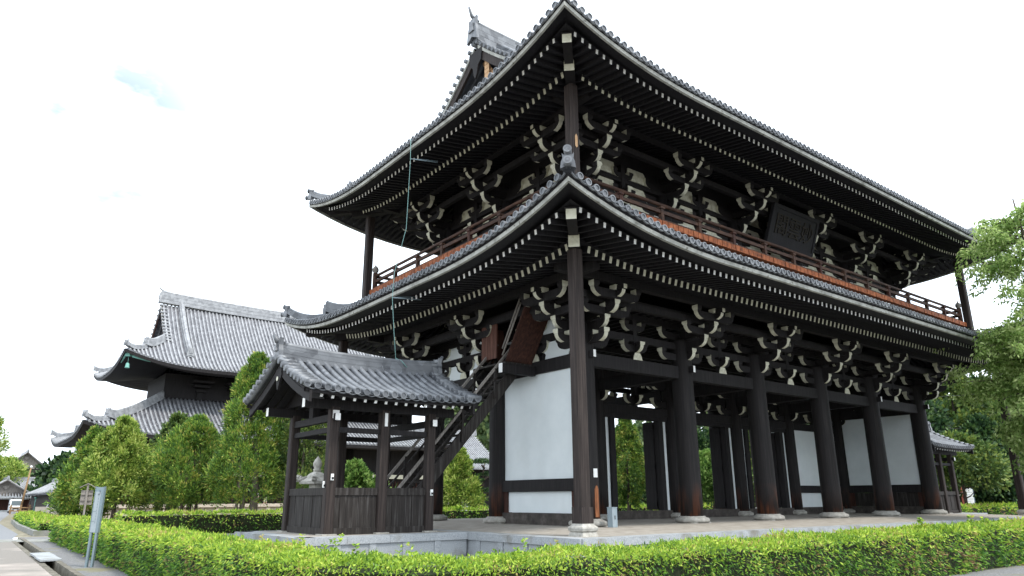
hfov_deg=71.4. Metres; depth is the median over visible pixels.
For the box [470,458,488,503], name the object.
pine
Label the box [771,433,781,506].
door leaf
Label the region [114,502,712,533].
hedge
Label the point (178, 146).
sky
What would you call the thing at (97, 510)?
sign post
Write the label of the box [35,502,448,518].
stone terrace
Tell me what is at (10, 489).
gabled house
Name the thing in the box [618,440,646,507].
broadleaf tree
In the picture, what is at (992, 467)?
shrub
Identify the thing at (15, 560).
road
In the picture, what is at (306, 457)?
conifer
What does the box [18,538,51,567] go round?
gutter
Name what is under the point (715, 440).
door leaf
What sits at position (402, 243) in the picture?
lightning cable
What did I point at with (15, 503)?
van
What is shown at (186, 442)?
conifer
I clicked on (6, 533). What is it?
road
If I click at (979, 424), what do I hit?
broadleaf tree
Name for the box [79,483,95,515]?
notice board
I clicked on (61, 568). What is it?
kerb
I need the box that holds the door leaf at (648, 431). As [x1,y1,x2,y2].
[642,422,657,509]
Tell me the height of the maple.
5.725 m
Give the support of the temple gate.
on the stone platform at (485, 537)
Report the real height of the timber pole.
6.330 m
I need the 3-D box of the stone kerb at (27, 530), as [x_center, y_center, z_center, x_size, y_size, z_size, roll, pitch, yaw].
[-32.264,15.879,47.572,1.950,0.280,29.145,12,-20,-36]
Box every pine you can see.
[0,413,16,465]
[0,454,29,482]
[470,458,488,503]
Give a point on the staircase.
(520, 353)
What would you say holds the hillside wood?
on the ground at (6, 522)
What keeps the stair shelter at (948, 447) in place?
on the stair platform at (968, 513)
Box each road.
[0,512,17,539]
[0,542,51,575]
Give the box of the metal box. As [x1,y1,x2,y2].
[607,507,617,527]
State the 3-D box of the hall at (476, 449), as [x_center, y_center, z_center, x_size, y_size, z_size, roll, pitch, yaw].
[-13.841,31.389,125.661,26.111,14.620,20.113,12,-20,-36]
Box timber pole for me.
[19,466,32,509]
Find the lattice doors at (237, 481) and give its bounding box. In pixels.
[121,481,416,503]
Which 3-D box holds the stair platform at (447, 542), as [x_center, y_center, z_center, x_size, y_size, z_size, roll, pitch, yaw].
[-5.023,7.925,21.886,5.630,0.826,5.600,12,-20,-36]
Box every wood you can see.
[17,450,78,504]
[444,402,708,503]
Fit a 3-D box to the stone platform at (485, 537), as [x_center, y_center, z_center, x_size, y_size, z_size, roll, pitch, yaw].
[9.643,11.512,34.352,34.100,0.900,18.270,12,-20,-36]
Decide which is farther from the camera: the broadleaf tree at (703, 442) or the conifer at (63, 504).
the broadleaf tree at (703, 442)
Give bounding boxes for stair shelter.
[243,334,481,535]
[903,421,973,513]
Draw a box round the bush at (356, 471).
[344,457,374,487]
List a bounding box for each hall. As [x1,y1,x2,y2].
[50,285,454,504]
[448,430,488,505]
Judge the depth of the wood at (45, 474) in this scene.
124.04 m
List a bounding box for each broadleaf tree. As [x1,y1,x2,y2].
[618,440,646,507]
[697,426,712,506]
[748,430,781,507]
[924,399,962,502]
[929,375,1020,498]
[940,412,1023,503]
[949,374,989,403]
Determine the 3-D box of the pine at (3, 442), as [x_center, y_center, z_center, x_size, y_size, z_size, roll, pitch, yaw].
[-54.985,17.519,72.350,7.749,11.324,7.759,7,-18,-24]
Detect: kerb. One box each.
[11,519,50,535]
[12,541,60,575]
[19,538,84,575]
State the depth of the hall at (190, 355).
79.51 m
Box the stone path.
[0,539,49,541]
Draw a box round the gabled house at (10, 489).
[0,476,30,511]
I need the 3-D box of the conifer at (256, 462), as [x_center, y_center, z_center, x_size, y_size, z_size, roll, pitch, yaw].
[-18.392,10.655,51.647,7.212,12.482,7.036,12,-20,-36]
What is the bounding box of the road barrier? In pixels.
[8,505,31,513]
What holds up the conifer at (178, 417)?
on the ground at (6, 522)
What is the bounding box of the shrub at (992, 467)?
[913,427,1012,503]
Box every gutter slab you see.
[30,552,55,556]
[34,556,61,561]
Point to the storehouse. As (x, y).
(41, 494)
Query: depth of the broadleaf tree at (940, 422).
65.54 m
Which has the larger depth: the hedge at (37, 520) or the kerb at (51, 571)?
the hedge at (37, 520)
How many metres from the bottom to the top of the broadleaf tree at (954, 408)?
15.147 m
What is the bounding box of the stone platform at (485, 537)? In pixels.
[433,513,1023,558]
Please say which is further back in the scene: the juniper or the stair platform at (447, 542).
the juniper
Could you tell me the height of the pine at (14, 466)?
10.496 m
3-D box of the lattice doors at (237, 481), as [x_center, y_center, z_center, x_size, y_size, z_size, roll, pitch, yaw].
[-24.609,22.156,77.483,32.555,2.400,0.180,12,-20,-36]
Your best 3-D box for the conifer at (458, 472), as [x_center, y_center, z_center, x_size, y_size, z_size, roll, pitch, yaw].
[-3.565,14.249,52.089,4.232,5.716,3.978,6,-17,-19]
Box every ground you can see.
[0,509,488,537]
[19,526,1023,575]
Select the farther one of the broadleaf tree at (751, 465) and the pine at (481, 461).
the broadleaf tree at (751, 465)
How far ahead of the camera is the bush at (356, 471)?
45.58 m
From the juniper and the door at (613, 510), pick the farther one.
the juniper
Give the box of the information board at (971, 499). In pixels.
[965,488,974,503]
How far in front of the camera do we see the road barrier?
95.03 m
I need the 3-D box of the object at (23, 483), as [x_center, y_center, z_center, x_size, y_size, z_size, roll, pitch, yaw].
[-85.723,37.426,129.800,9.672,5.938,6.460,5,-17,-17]
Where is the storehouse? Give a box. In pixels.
[25,479,75,510]
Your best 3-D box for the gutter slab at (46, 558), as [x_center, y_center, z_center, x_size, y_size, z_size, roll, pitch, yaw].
[-13.856,8.076,21.265,0.540,0.048,1.700,12,-20,-36]
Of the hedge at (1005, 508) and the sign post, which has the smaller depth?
the sign post
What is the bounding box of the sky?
[0,0,1023,538]
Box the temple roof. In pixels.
[1,449,42,476]
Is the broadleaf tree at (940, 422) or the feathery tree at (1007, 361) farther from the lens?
the broadleaf tree at (940, 422)
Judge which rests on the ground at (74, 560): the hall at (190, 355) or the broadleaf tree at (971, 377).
the broadleaf tree at (971, 377)
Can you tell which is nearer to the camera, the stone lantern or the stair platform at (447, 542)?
the stair platform at (447, 542)
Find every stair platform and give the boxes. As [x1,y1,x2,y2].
[234,530,467,562]
[947,513,987,513]
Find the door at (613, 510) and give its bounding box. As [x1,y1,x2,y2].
[612,509,614,526]
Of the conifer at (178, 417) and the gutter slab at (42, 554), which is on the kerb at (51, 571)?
the gutter slab at (42, 554)
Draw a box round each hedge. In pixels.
[13,510,64,530]
[47,514,1023,575]
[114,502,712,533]
[960,501,1017,514]
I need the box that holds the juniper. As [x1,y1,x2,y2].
[615,419,645,510]
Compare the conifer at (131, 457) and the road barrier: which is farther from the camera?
the road barrier
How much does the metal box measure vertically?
0.625 m
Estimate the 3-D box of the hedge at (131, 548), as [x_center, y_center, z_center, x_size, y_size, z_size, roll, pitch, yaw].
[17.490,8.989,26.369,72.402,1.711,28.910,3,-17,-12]
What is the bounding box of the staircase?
[387,299,547,487]
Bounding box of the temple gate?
[281,0,1023,536]
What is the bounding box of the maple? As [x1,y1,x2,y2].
[699,448,753,508]
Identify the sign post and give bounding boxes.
[84,486,105,567]
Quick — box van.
[7,500,21,512]
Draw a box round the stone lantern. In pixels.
[296,456,323,487]
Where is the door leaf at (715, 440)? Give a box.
[709,428,725,508]
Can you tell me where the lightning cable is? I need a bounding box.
[392,142,437,366]
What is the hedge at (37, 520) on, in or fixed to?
on the ground at (6, 522)
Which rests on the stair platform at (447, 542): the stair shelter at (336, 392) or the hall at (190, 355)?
the stair shelter at (336, 392)
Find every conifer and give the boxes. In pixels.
[42,424,123,518]
[66,414,168,518]
[125,409,205,514]
[147,413,242,514]
[199,350,299,513]
[260,418,326,513]
[443,447,487,510]
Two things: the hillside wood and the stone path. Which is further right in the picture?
the hillside wood
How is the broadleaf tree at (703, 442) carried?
on the ground at (6, 522)
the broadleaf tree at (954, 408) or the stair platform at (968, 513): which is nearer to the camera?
the stair platform at (968, 513)
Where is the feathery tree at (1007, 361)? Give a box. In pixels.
[933,198,1023,474]
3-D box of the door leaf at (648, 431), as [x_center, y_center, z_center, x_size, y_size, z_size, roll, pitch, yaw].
[6.511,8.348,33.499,0.150,3.970,0.630,12,-20,-36]
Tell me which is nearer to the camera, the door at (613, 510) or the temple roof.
the door at (613, 510)

